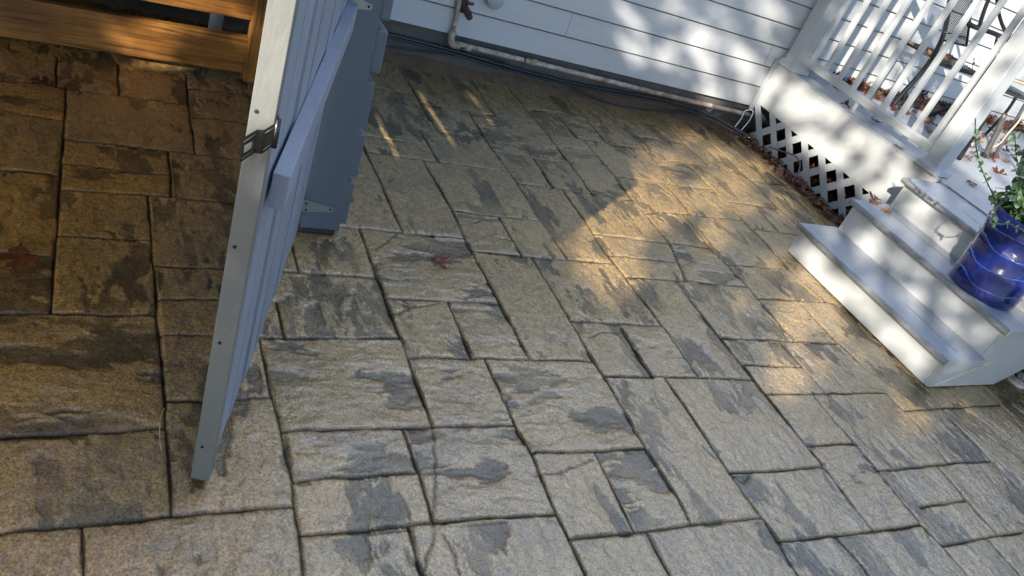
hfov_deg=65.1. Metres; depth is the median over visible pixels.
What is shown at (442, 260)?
oak leaf
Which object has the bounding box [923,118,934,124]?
oak leaf
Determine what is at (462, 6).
gas pipe
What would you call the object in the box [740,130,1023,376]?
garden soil
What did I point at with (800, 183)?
leaf litter
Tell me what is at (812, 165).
leaf litter
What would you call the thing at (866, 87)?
leaf litter
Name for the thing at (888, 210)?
oak leaf
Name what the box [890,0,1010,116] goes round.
patio chair
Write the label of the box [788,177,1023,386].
stairs
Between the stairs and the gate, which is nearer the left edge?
the gate
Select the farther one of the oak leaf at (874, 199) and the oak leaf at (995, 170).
the oak leaf at (995, 170)
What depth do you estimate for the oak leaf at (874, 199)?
4.85 m
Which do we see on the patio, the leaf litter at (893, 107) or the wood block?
the wood block
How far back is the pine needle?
2.20 m
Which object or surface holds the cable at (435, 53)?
attached to the house
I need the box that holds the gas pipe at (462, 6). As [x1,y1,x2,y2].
[447,0,754,117]
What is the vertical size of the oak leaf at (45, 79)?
0.012 m
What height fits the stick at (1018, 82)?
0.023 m
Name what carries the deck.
on the ground
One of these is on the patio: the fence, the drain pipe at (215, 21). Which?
the fence
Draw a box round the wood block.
[297,223,333,234]
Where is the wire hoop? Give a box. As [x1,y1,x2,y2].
[766,146,800,178]
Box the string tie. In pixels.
[735,109,753,129]
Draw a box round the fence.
[299,0,393,229]
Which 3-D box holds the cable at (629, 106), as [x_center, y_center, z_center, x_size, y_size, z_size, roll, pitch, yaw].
[0.894,-1.376,5.917,1.515,0.121,0.077,5,36,-28]
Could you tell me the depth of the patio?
3.01 m
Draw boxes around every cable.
[385,46,506,63]
[387,36,742,136]
[388,32,751,138]
[549,75,714,119]
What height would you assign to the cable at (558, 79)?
0.143 m
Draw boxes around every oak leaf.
[0,236,39,271]
[28,76,63,90]
[430,252,452,267]
[841,100,850,108]
[869,191,882,204]
[878,206,892,213]
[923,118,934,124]
[990,152,998,162]
[992,166,1007,175]
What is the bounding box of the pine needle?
[159,408,163,449]
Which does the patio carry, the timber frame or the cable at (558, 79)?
the timber frame
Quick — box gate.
[191,0,372,480]
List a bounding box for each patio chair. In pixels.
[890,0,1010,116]
[956,85,1023,170]
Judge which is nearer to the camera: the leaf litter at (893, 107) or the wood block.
the wood block
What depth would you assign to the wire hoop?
5.98 m
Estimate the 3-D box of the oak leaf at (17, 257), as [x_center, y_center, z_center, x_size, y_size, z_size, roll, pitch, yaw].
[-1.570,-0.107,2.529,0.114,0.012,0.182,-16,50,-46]
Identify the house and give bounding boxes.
[88,0,1023,137]
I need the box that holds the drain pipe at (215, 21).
[208,13,223,30]
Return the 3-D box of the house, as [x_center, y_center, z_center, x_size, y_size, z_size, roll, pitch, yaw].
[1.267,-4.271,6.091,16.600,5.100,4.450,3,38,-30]
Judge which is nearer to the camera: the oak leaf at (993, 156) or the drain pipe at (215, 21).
the drain pipe at (215, 21)
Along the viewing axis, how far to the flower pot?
4.07 m
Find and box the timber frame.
[0,0,267,82]
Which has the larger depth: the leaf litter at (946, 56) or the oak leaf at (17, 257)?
the leaf litter at (946, 56)
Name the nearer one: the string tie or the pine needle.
the pine needle
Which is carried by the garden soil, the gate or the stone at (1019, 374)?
the stone at (1019, 374)
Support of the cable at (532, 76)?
attached to the house
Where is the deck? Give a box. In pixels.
[749,0,1023,218]
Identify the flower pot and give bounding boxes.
[950,201,1023,310]
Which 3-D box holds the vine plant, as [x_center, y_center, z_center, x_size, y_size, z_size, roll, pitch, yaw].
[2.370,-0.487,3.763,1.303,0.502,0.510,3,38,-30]
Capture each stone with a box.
[1008,376,1023,388]
[1016,371,1023,379]
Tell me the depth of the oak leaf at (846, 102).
5.81 m
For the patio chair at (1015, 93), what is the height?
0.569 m
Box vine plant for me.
[972,118,1023,232]
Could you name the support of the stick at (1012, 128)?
on the deck
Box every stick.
[993,115,1023,147]
[1013,79,1023,84]
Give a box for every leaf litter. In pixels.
[727,127,843,226]
[756,132,865,212]
[832,71,1023,138]
[891,104,1020,157]
[908,40,969,67]
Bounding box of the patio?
[0,0,1023,575]
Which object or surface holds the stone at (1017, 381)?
on the patio
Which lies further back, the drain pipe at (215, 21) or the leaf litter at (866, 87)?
the leaf litter at (866, 87)

